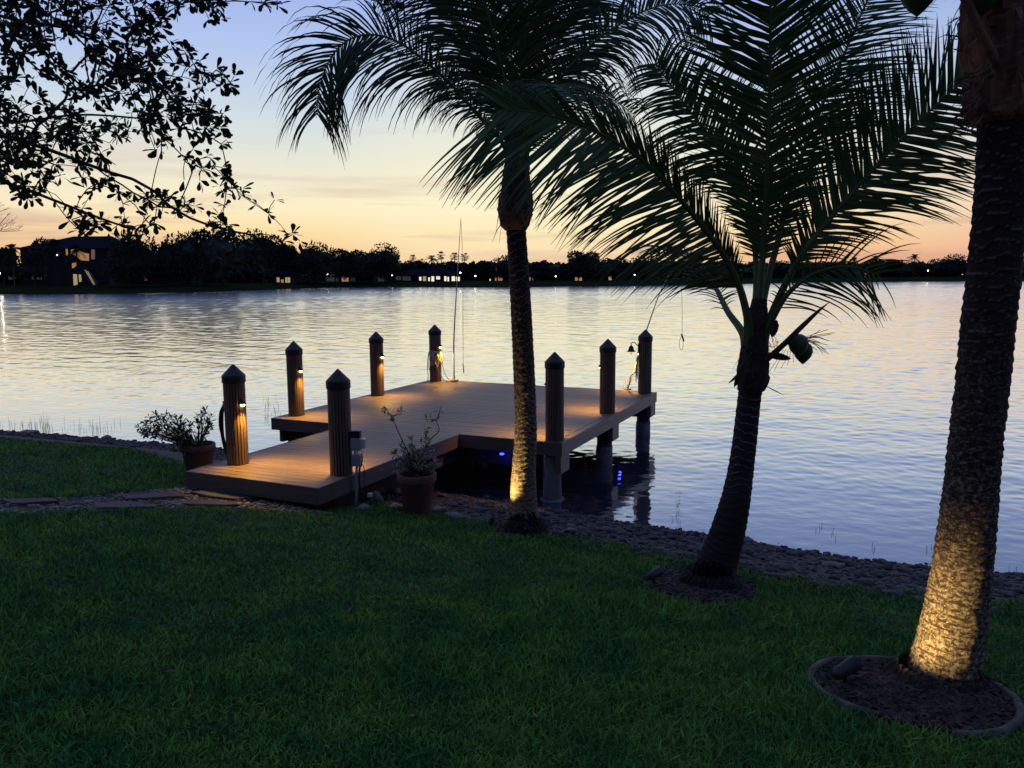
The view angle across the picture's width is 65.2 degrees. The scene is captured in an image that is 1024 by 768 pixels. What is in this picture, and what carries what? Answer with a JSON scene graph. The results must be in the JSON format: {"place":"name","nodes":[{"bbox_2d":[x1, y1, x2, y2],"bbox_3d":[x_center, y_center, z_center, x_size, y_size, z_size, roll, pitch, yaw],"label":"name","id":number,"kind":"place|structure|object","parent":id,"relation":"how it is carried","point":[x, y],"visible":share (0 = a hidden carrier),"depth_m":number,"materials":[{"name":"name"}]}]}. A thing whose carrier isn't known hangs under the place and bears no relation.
{"place":"outdoors","nodes":[
{"label":"outdoors","id":0,"kind":"place"},
{"bbox_2d":[0,487,339,514],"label":"gravel","id":1,"kind":"structure","parent":0,"point":[175,503],"depth_m":9.62,"materials":[{"name":"grey gravel"}]},
{"bbox_2d":[0,498,58,505],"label":"flagstone","id":2,"kind":"object","parent":1,"relation":"on","point":[25,501],"visible":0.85,"depth_m":8.83,"materials":[{"name":"grey stone"}]},
{"bbox_2d":[92,501,158,510],"bbox_3d":[-4.426,1.398,9.168,0.678,0.180,0.388,-7,10,-39],"label":"flagstone","id":3,"kind":"object","parent":1,"relation":"on","point":[134,504],"visible":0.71,"depth_m":9.10,"materials":[{"name":"grey stone"}]},
{"bbox_2d":[185,500,238,506],"bbox_3d":[-3.662,1.460,9.764,0.607,0.149,0.302,-4,8,-22],"label":"flagstone","id":4,"kind":"object","parent":1,"relation":"on","point":[205,502],"visible":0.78,"depth_m":9.70,"materials":[{"name":"grey stone"}]},
{"bbox_2d":[0,0,975,265],"label":"sky","id":5,"kind":"structure","parent":0,"point":[378,196],"materials":[{"name":"blue"}]},
{"bbox_2d":[0,281,1023,572],"bbox_3d":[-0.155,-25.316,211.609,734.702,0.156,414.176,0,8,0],"label":"water","id":6,"kind":"structure","parent":0,"point":[852,441],"depth_m":27.93,"materials":[{"name":"blue liquid"}]},
{"bbox_2d":[0,434,1023,767],"bbox_3d":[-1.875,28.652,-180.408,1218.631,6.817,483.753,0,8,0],"label":"ground","id":7,"kind":"structure","parent":0,"point":[478,558],"depth_m":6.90,"materials":[{"name":"green plant"}]},
{"bbox_2d":[121,491,182,500],"bbox_3d":[-4.421,1.401,9.875,0.318,0.206,0.852,4,9,30],"label":"flagstone","id":8,"kind":"object","parent":7,"relation":"on","point":[155,496],"visible":0.85,"depth_m":9.82,"materials":[{"name":"grey stone"}]},
{"bbox_2d":[179,440,215,470],"bbox_3d":[-4.806,1.161,12.266,0.520,0.500,0.520,0,8,0],"label":"plant pot","id":9,"kind":"object","parent":7,"relation":"on","point":[197,457],"visible":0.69,"depth_m":12.08,"materials":[{"name":"ceramic"}]},
{"bbox_2d":[135,406,215,455],"bbox_3d":[-5.169,0.729,12.214,1.375,0.818,0.757,0,8,0],"label":"potted bush","id":10,"kind":"object","parent":9,"relation":"in","point":[181,432],"visible":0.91,"depth_m":12.13,"materials":[{"name":"green plant"}]},
{"bbox_2d":[0,0,403,277],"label":"leafy tree","id":11,"kind":"object","parent":7,"relation":"on","point":[130,67],"visible":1,"depth_m":5.15,"materials":[{"name":"green plant"}]},
{"bbox_2d":[190,490,253,500],"bbox_3d":[-3.708,1.464,10.425,0.749,0.171,0.566,4,9,28],"label":"flagstone","id":12,"kind":"object","parent":7,"relation":"on","point":[219,495],"visible":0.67,"depth_m":10.29,"materials":[{"name":"grey stone"}]},
{"bbox_2d":[350,429,372,505],"bbox_3d":[-1.980,1.147,10.538,0.258,1.104,0.159,0,8,0],"label":"power pedestal","id":13,"kind":"object","parent":7,"relation":"on","point":[357,442],"visible":0.98,"depth_m":10.48,"materials":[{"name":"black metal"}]},
{"bbox_2d":[354,503,370,509],"bbox_3d":[-1.940,1.613,10.418,0.217,0.099,0.204,2,8,18],"label":"rock","id":14,"kind":"object","parent":7,"relation":"on","point":[362,505],"visible":0.61,"depth_m":10.37,"materials":[{"name":"grey stone"}]},
{"bbox_2d":[367,490,383,500],"bbox_3d":[-1.988,1.594,11.308,0.325,0.256,0.252,4,9,31],"label":"rock","id":15,"kind":"object","parent":7,"relation":"on","point":[376,495],"visible":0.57,"depth_m":11.22,"materials":[{"name":"grey stone"}]},
{"bbox_2d":[385,486,399,493],"bbox_3d":[-1.797,1.634,12.175,0.340,0.233,0.324,-8,11,-43],"label":"rock","id":16,"kind":"object","parent":7,"relation":"on","point":[394,490],"visible":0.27,"depth_m":12.05,"materials":[{"name":"grey stone"}]},
{"bbox_2d":[389,502,402,509],"bbox_3d":[-1.535,1.643,10.648,0.229,0.123,0.170,-2,8,-12],"label":"rock","id":17,"kind":"object","parent":7,"relation":"on","point":[396,505],"visible":0.51,"depth_m":10.62,"materials":[{"name":"grey stone"}]},
{"bbox_2d":[397,469,436,516],"bbox_3d":[-1.224,1.427,10.325,0.510,0.570,0.510,0,8,0],"label":"plant pot","id":18,"kind":"object","parent":7,"relation":"on","point":[417,495],"visible":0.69,"depth_m":10.15,"materials":[{"name":"ceramic"}]},
{"bbox_2d":[381,403,442,476],"bbox_3d":[-1.271,0.755,10.233,0.825,1.048,0.542,0,8,0],"label":"potted shrub","id":19,"kind":"object","parent":18,"relation":"in","point":[418,470],"visible":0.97,"depth_m":10.22,"materials":[{"name":"green plant"}]},
{"bbox_2d":[431,506,448,512],"bbox_3d":[-0.987,1.682,10.672,0.260,0.117,0.209,-7,10,-41],"label":"rock","id":20,"kind":"object","parent":7,"relation":"on","point":[437,508],"visible":0.66,"depth_m":10.63,"materials":[{"name":"grey stone"}]},
{"bbox_2d":[443,512,470,520],"bbox_3d":[-0.678,1.720,10.362,0.316,0.111,0.449,-7,10,-40],"label":"rock","id":21,"kind":"object","parent":7,"relation":"on","point":[455,513],"visible":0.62,"depth_m":10.32,"materials":[{"name":"grey stone"}]},
{"bbox_2d":[487,516,495,526],"bbox_3d":[-0.257,1.720,9.829,0.113,0.197,0.075,-4,8,-23],"label":"garden spotlight","id":22,"kind":"object","parent":7,"relation":"on","point":[491,520],"visible":0.81,"depth_m":9.79,"materials":[{"name":"black metal"}]},
{"bbox_2d":[256,0,734,535],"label":"coconut palm","id":23,"kind":"object","parent":7,"relation":"on","point":[516,38],"visible":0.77,"depth_m":9.00,"materials":[{"name":"green plant"}]},
{"bbox_2d":[0,472,1000,766],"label":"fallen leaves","id":24,"kind":"object","parent":7,"relation":"on","point":[404,692],"visible":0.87,"depth_m":4.27,"materials":[{"name":"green plant"}]},
{"bbox_2d":[0,437,1023,617],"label":"bank weeds","id":25,"kind":"object","parent":7,"relation":"on","point":[636,545],"visible":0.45,"depth_m":8.82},
{"bbox_2d":[0,429,1023,614],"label":"bank stones","id":26,"kind":"object","parent":7,"relation":"on","point":[805,563],"visible":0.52,"depth_m":9.91,"materials":[{"name":"grey stone"}]},
{"bbox_2d":[20,429,38,432],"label":"rock","id":27,"kind":"object","parent":26,"relation":"on","point":[34,431],"visible":0.5,"depth_m":18.55,"materials":[{"name":"grey stone"}]},
{"bbox_2d":[492,515,552,537],"bbox_3d":[0.114,1.810,10.245,0.858,0.396,2.002,0,8,0],"label":"mulch bed","id":28,"kind":"object","parent":7,"relation":"on","point":[499,523],"visible":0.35,"depth_m":9.98,"materials":[{"name":"brown wood"}]},
{"bbox_2d":[562,527,577,534],"bbox_3d":[0.690,1.839,9.978,0.276,0.113,0.216,1,8,10],"label":"rock","id":29,"kind":"object","parent":7,"relation":"on","point":[571,530],"visible":0.59,"depth_m":9.88,"materials":[{"name":"grey stone"}]},
{"bbox_2d":[419,0,976,591],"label":"coconut palm","id":30,"kind":"object","parent":7,"relation":"on","point":[795,176],"visible":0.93,"depth_m":7.41,"materials":[{"name":"green plant"}]},
{"bbox_2d":[640,565,756,604],"bbox_3d":[1.769,1.868,7.469,1.070,0.315,1.533,5,10,35],"label":"mulch bed","id":31,"kind":"object","parent":7,"relation":"on","point":[667,582],"visible":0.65,"depth_m":7.16,"materials":[{"name":"brown wood"}]},
{"bbox_2d":[647,566,662,583],"bbox_3d":[1.287,1.778,7.253,0.092,0.223,0.170,7,11,43],"label":"garden spotlight","id":32,"kind":"object","parent":31,"relation":"on","point":[655,572],"visible":0.97,"depth_m":7.22,"materials":[{"name":"black metal"}]},
{"bbox_2d":[821,560,845,568],"bbox_3d":[3.699,2.095,9.283,0.271,0.082,0.276,-7,10,-40],"label":"rock","id":33,"kind":"object","parent":7,"relation":"on","point":[838,564],"visible":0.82,"depth_m":9.25,"materials":[{"name":"grey stone"}]},
{"bbox_2d":[806,655,1023,739],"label":"garden edging","id":34,"kind":"object","parent":7,"relation":"on","point":[1014,723],"visible":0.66,"depth_m":4.55,"materials":[{"name":"grey stone"}]},
{"bbox_2d":[810,657,1020,734],"bbox_3d":[2.473,1.865,4.839,1.274,0.228,1.149,0,8,0],"label":"mulch bed","id":35,"kind":"object","parent":7,"relation":"on","point":[872,684],"visible":0.75,"depth_m":4.71,"materials":[{"name":"brown wood"}]},
{"bbox_2d":[832,655,861,683],"bbox_3d":[2.047,1.799,4.901,0.187,0.253,0.096,-4,9,-26],"label":"garden spotlight","id":36,"kind":"object","parent":35,"relation":"on","point":[848,666],"visible":0.99,"depth_m":4.87,"materials":[{"name":"black metal"}]},
{"bbox_2d":[882,0,1023,693],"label":"coconut palm","id":37,"kind":"object","parent":7,"relation":"on","point":[951,636],"visible":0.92,"depth_m":4.87,"materials":[{"name":"brown plant"}]},
{"bbox_2d":[0,276,1023,293],"bbox_3d":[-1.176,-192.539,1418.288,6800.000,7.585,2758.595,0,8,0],"label":"shore","id":38,"kind":"structure","parent":0,"point":[128,289],"depth_m":233.78,"materials":[{"name":"green plant"}]},
{"bbox_2d":[0,246,22,286],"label":"oak tree","id":39,"kind":"object","parent":38,"relation":"on","point":[6,269],"visible":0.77,"depth_m":184.60,"materials":[{"name":"green plant"}]},
{"bbox_2d":[2,244,21,287],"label":"palm tree","id":40,"kind":"object","parent":38,"relation":"on","point":[13,249],"visible":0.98,"depth_m":181.93,"materials":[{"name":"plant"}]},
{"bbox_2d":[0,203,23,231],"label":"bare tree","id":41,"kind":"object","parent":38,"relation":"on","point":[6,223],"visible":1,"depth_m":23.50,"materials":[{"name":"plant"}]},
{"bbox_2d":[31,236,47,244],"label":"oak tree","id":42,"kind":"object","parent":38,"relation":"on","point":[36,241],"visible":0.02,"depth_m":229.66,"materials":[{"name":"green plant"}]},
{"bbox_2d":[40,239,66,285],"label":"palm tree","id":43,"kind":"object","parent":38,"relation":"on","point":[52,244],"visible":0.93,"depth_m":187.22,"materials":[{"name":"green plant"}]},
{"bbox_2d":[8,236,136,285],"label":"apartment building","id":44,"kind":"structure","parent":38,"relation":"on","point":[97,248],"depth_m":193.97,"materials":[{"name":"black"}]},
{"bbox_2d":[73,274,81,284],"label":"doorway","id":45,"kind":"structure","parent":44,"relation":"in","point":[74,275],"depth_m":193.89,"materials":[{"name":"yellow glass"}]},
{"bbox_2d":[65,245,85,287],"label":"palm tree","id":46,"kind":"object","parent":38,"relation":"on","point":[76,250],"visible":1,"depth_m":178.98,"materials":[{"name":"plant"}]},
{"bbox_2d":[99,229,169,286],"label":"oak tree","id":47,"kind":"object","parent":38,"relation":"on","point":[131,259],"visible":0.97,"depth_m":180.38,"materials":[{"name":"plant"}]},
{"bbox_2d":[151,242,192,285],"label":"oak tree","id":48,"kind":"object","parent":38,"relation":"on","point":[169,271],"visible":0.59,"depth_m":187.50,"materials":[{"name":"green plant"}]},
{"bbox_2d":[141,272,203,283],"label":"hedge","id":49,"kind":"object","parent":38,"relation":"on","point":[155,280],"depth_m":206.25,"materials":[{"name":"green plant"}]},
{"bbox_2d":[157,228,208,284],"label":"oak tree","id":50,"kind":"object","parent":38,"relation":"on","point":[186,251],"visible":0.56,"depth_m":189.59,"materials":[{"name":"green plant"}]},
{"bbox_2d":[187,227,238,285],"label":"oak tree","id":51,"kind":"object","parent":38,"relation":"on","point":[204,254],"visible":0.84,"depth_m":190.22,"materials":[{"name":"green plant"}]},
{"bbox_2d":[232,228,270,276],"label":"oak tree","id":52,"kind":"object","parent":38,"relation":"on","point":[245,258],"visible":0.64,"depth_m":226.75,"materials":[{"name":"green plant"}]},
{"bbox_2d":[246,234,286,270],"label":"oak tree","id":53,"kind":"object","parent":38,"relation":"on","point":[276,245],"visible":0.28,"depth_m":237.00,"materials":[{"name":"green plant"}]},
{"bbox_2d":[259,271,300,284],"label":"apartment building","id":54,"kind":"structure","parent":38,"relation":"on","point":[292,278],"depth_m":230.01,"materials":[{"name":"black"}]},
{"bbox_2d":[285,277,290,282],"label":"window","id":55,"kind":"structure","parent":54,"relation":"in","point":[287,279],"depth_m":229.91,"materials":[{"name":"yellow glass"}]},
{"bbox_2d":[273,244,303,275],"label":"oak tree","id":56,"kind":"object","parent":38,"relation":"on","point":[288,263],"visible":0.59,"depth_m":237.83,"materials":[{"name":"plant"}]},
{"bbox_2d":[295,240,339,283],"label":"oak tree","id":57,"kind":"object","parent":38,"relation":"on","point":[313,260],"visible":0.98,"depth_m":236.89,"materials":[{"name":"green plant"}]},
{"bbox_2d":[330,248,370,282],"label":"oak tree","id":58,"kind":"object","parent":38,"relation":"on","point":[351,263],"visible":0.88,"depth_m":247.93,"materials":[{"name":"green plant"}]},
{"bbox_2d":[321,272,386,281],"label":"apartment building","id":59,"kind":"structure","parent":38,"relation":"on","point":[368,278],"depth_m":269.62,"materials":[{"name":"black"}]},
{"bbox_2d":[326,274,334,280],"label":"window","id":60,"kind":"structure","parent":59,"relation":"in","point":[329,279],"depth_m":269.58,"materials":[{"name":"grey glass"}]},
{"bbox_2d":[358,250,375,278],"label":"oak tree","id":61,"kind":"object","parent":38,"relation":"on","point":[368,256],"visible":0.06,"depth_m":268.75,"materials":[{"name":"plant"}]},
{"bbox_2d":[364,242,405,282],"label":"oak tree","id":62,"kind":"object","parent":38,"relation":"on","point":[385,262],"visible":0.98,"depth_m":256.37,"materials":[{"name":"green plant"}]},
{"bbox_2d":[401,260,423,271],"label":"oak tree","id":63,"kind":"object","parent":38,"relation":"on","point":[409,267],"visible":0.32,"depth_m":286.29,"materials":[{"name":"plant"}]},
{"bbox_2d":[417,258,425,268],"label":"palm tree","id":64,"kind":"object","parent":38,"relation":"on","point":[420,261],"visible":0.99,"depth_m":282.80,"materials":[{"name":"green plant"}]},
{"bbox_2d":[391,269,464,281],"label":"house","id":65,"kind":"structure","parent":38,"relation":"on","point":[414,275],"depth_m":259.73,"materials":[{"name":"black"}]},
{"bbox_2d":[402,276,410,280],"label":"window","id":66,"kind":"structure","parent":65,"relation":"in","point":[404,278],"depth_m":259.64,"materials":[{"name":"grey glass"}]},
{"bbox_2d":[425,255,439,267],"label":"palm tree","id":67,"kind":"object","parent":38,"relation":"on","point":[432,259],"visible":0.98,"depth_m":269.14,"materials":[{"name":"plant"}]},
{"bbox_2d":[437,251,444,268],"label":"palm tree","id":68,"kind":"object","parent":38,"relation":"on","point":[441,255],"visible":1,"depth_m":270.87,"materials":[{"name":"plant"}]},
{"bbox_2d":[450,252,457,270],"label":"palm tree","id":69,"kind":"object","parent":38,"relation":"on","point":[453,256],"visible":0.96,"depth_m":269.64,"materials":[{"name":"plant"}]},
{"bbox_2d":[461,253,467,280],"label":"palm tree","id":70,"kind":"object","parent":38,"relation":"on","point":[464,258],"visible":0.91,"depth_m":267.88,"materials":[{"name":"plant"}]},
{"bbox_2d":[472,261,493,279],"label":"oak tree","id":71,"kind":"object","parent":38,"relation":"on","point":[482,268],"visible":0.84,"depth_m":265.11,"materials":[{"name":"green plant"}]},
{"bbox_2d":[0,259,967,284],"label":"treeline","id":72,"kind":"object","parent":38,"relation":"on","point":[251,275],"visible":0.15,"depth_m":273.94,"materials":[{"name":"plant"}]},
{"bbox_2d":[488,263,507,280],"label":"apartment building","id":73,"kind":"structure","parent":38,"relation":"on","point":[493,278],"depth_m":259.73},
{"bbox_2d":[488,255,532,277],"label":"oak tree","id":74,"kind":"object","parent":38,"relation":"on","point":[501,268],"visible":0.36,"depth_m":249.83,"materials":[{"name":"plant"}]},
{"bbox_2d":[136,270,924,281],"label":"understorey","id":75,"kind":"object","parent":38,"relation":"on","point":[317,278],"depth_m":262.56,"materials":[{"name":"green plant"}]},
{"bbox_2d":[529,271,540,280],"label":"house","id":76,"kind":"structure","parent":38,"relation":"on","point":[534,276],"depth_m":259.70,"materials":[{"name":"black"}]},
{"bbox_2d":[532,261,568,279],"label":"oak tree","id":77,"kind":"object","parent":38,"relation":"on","point":[549,270],"visible":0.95,"depth_m":260.40,"materials":[{"name":"plant"}]},
{"bbox_2d":[566,271,586,280],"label":"house","id":78,"kind":"structure","parent":38,"relation":"on","point":[571,278],"depth_m":255.80,"materials":[{"name":"black"}]},
{"bbox_2d":[566,250,603,280],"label":"oak tree","id":79,"kind":"object","parent":38,"relation":"on","point":[583,265],"visible":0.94,"depth_m":248.68,"materials":[{"name":"green plant"}]},
{"bbox_2d":[600,275,620,279],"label":"house","id":80,"kind":"structure","parent":38,"relation":"on","point":[606,278],"depth_m":263.75,"materials":[{"name":"black"}]},
{"bbox_2d":[597,257,628,279],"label":"oak tree","id":81,"kind":"object","parent":38,"relation":"on","point":[620,267],"visible":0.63,"depth_m":259.70,"materials":[{"name":"green plant"}]},
{"bbox_2d":[621,256,666,279],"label":"oak tree","id":82,"kind":"object","parent":38,"relation":"on","point":[636,271],"visible":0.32,"depth_m":262.98,"materials":[{"name":"green plant"}]},
{"bbox_2d":[657,260,692,279],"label":"oak tree","id":83,"kind":"object","parent":38,"relation":"on","point":[683,275],"visible":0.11,"depth_m":267.08,"materials":[{"name":"green plant"}]},
{"bbox_2d":[694,261,745,275],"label":"oak tree","id":84,"kind":"object","parent":38,"relation":"on","point":[741,268],"visible":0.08,"depth_m":292.50,"materials":[{"name":"plant"}]},
{"bbox_2d":[739,260,809,277],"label":"oak tree","id":85,"kind":"object","parent":38,"relation":"on","point":[779,268],"visible":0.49,"depth_m":317.23,"materials":[{"name":"green plant"}]},
{"bbox_2d":[804,260,863,276],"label":"oak tree","id":86,"kind":"object","parent":38,"relation":"on","point":[831,274],"visible":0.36,"depth_m":327.66,"materials":[{"name":"plant"}]},
{"bbox_2d":[841,270,872,276],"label":"house","id":87,"kind":"structure","parent":38,"relation":"on","point":[861,271],"depth_m":342.00,"materials":[{"name":"black"}]},
{"bbox_2d":[867,256,881,275],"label":"palm tree","id":88,"kind":"object","parent":38,"relation":"on","point":[876,259],"visible":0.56,"depth_m":336.96,"materials":[{"name":"plant"}]},
{"bbox_2d":[866,259,910,276],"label":"oak tree","id":89,"kind":"object","parent":38,"relation":"on","point":[899,266],"visible":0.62,"depth_m":331.82,"materials":[{"name":"green plant"}]},
{"bbox_2d":[906,254,920,276],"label":"palm tree","id":90,"kind":"object","parent":38,"relation":"on","point":[913,257],"visible":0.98,"depth_m":331.12,"materials":[{"name":"green plant"}]},
{"bbox_2d":[925,253,967,276],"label":"oak tree","id":91,"kind":"object","parent":38,"relation":"on","point":[948,267],"visible":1,"depth_m":329.23,"materials":[{"name":"green plant"}]},
{"label":"lake","id":92,"kind":"structure","parent":0,"visible":0},
{"bbox_2d":[186,380,656,507],"bbox_3d":[-1.375,1.666,14.753,5.750,2.086,9.540,3,9,24],"label":"dock","id":93,"kind":"object","parent":92,"relation":"in","point":[475,421],"visible":0.74,"depth_m":13.34,"materials":[{"name":"wood"}]},
{"bbox_2d":[221,364,248,465],"bbox_3d":[-3.831,0.418,11.133,0.351,1.401,0.318,0,8,0],"label":"dock post","id":94,"kind":"object","parent":93,"relation":"on","point":[233,377],"visible":1,"depth_m":11.03,"materials":[{"name":"brown wood"}]},
{"bbox_2d":[218,401,226,456],"bbox_3d":[-4.016,0.651,11.268,0.121,0.823,0.204,4,9,27],"label":"garden hose","id":95,"kind":"object","parent":94,"relation":"hanging from","point":[221,420],"visible":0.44,"depth_m":11.19,"materials":[{"name":"black rubber"}]},
{"bbox_2d":[285,341,304,416],"bbox_3d":[-4.044,-0.106,14.975,0.351,1.401,0.318,0,8,0],"label":"dock post","id":96,"kind":"object","parent":93,"relation":"on","point":[294,363],"visible":1,"depth_m":14.87,"materials":[{"name":"brown wood"}]},
{"bbox_2d":[326,369,352,476],"bbox_3d":[-2.262,0.494,10.509,0.318,1.401,0.349,0,8,0],"label":"dock post","id":97,"kind":"object","parent":93,"relation":"on","point":[338,384],"visible":1,"depth_m":10.38,"materials":[{"name":"brown wood"}]},
{"bbox_2d":[369,331,384,395],"bbox_3d":[-2.926,-0.445,17.409,0.351,1.401,0.318,0,8,0],"label":"dock post","id":98,"kind":"object","parent":93,"relation":"on","point":[376,342],"visible":1,"depth_m":17.30,"materials":[{"name":"brown wood"}]},
{"bbox_2d":[428,325,441,381],"bbox_3d":[-1.874,-0.764,19.698,0.351,1.401,0.318,0,8,0],"label":"dock post","id":99,"kind":"object","parent":93,"relation":"on","point":[434,332],"visible":0.97,"depth_m":19.58,"materials":[{"name":"brown wood"}]},
{"bbox_2d":[427,350,448,381],"bbox_3d":[-1.810,-0.446,19.677,0.534,0.764,0.357,5,9,32],"label":"mooring rope","id":100,"kind":"object","parent":99,"relation":"attached to","point":[435,358],"visible":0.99,"depth_m":19.57,"materials":[{"name":"white fabric"}]},
{"bbox_2d":[451,220,463,381],"bbox_3d":[-1.342,-2.005,19.383,0.329,3.932,0.140,0,8,0],"label":"mooring whip","id":101,"kind":"object","parent":93,"relation":"on","point":[455,315],"visible":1,"depth_m":19.48,"materials":[{"name":"plastic"}]},
{"bbox_2d":[544,352,564,441],"bbox_3d":[0.671,0.189,12.610,0.320,1.401,0.344,0,8,0],"label":"dock post","id":102,"kind":"object","parent":93,"relation":"on","point":[554,393],"visible":1,"depth_m":12.49,"materials":[{"name":"brown wood"}]},
{"bbox_2d":[598,339,615,413],"bbox_3d":[1.798,-0.153,15.062,0.320,1.401,0.344,0,8,0],"label":"dock post","id":103,"kind":"object","parent":93,"relation":"on","point":[607,351],"visible":1,"depth_m":14.94,"materials":[{"name":"brown wood"}]},
{"bbox_2d":[637,329,652,393],"bbox_3d":[2.914,-0.499,17.540,0.320,1.401,0.344,0,8,0],"label":"dock post","id":104,"kind":"object","parent":93,"relation":"on","point":[645,338],"visible":0.96,"depth_m":17.42,"materials":[{"name":"brown wood"}]},
{"bbox_2d":[622,356,637,389],"bbox_3d":[2.692,-0.237,17.752,0.243,0.813,0.783,-3,8,-16],"label":"mooring rope","id":105,"kind":"object","parent":104,"relation":"hanging from","point":[636,371],"visible":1,"depth_m":17.46,"materials":[{"name":"beige fabric"}]},
{"bbox_2d":[627,342,639,351],"bbox_3d":[2.638,-0.778,17.386,0.296,0.261,0.200,0,8,0],"label":"dock bell","id":106,"kind":"object","parent":104,"relation":"attached to","point":[631,349],"visible":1,"depth_m":17.36,"materials":[{"name":"black metal"}]},
{"bbox_2d":[627,276,683,389],"bbox_3d":[3.345,-1.367,18.372,1.846,2.885,0.251,-6,10,-36],"label":"mooring whip","id":107,"kind":"object","parent":93,"relation":"on","point":[628,385],"visible":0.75,"depth_m":18.08,"materials":[{"name":"plastic"}]}
]}

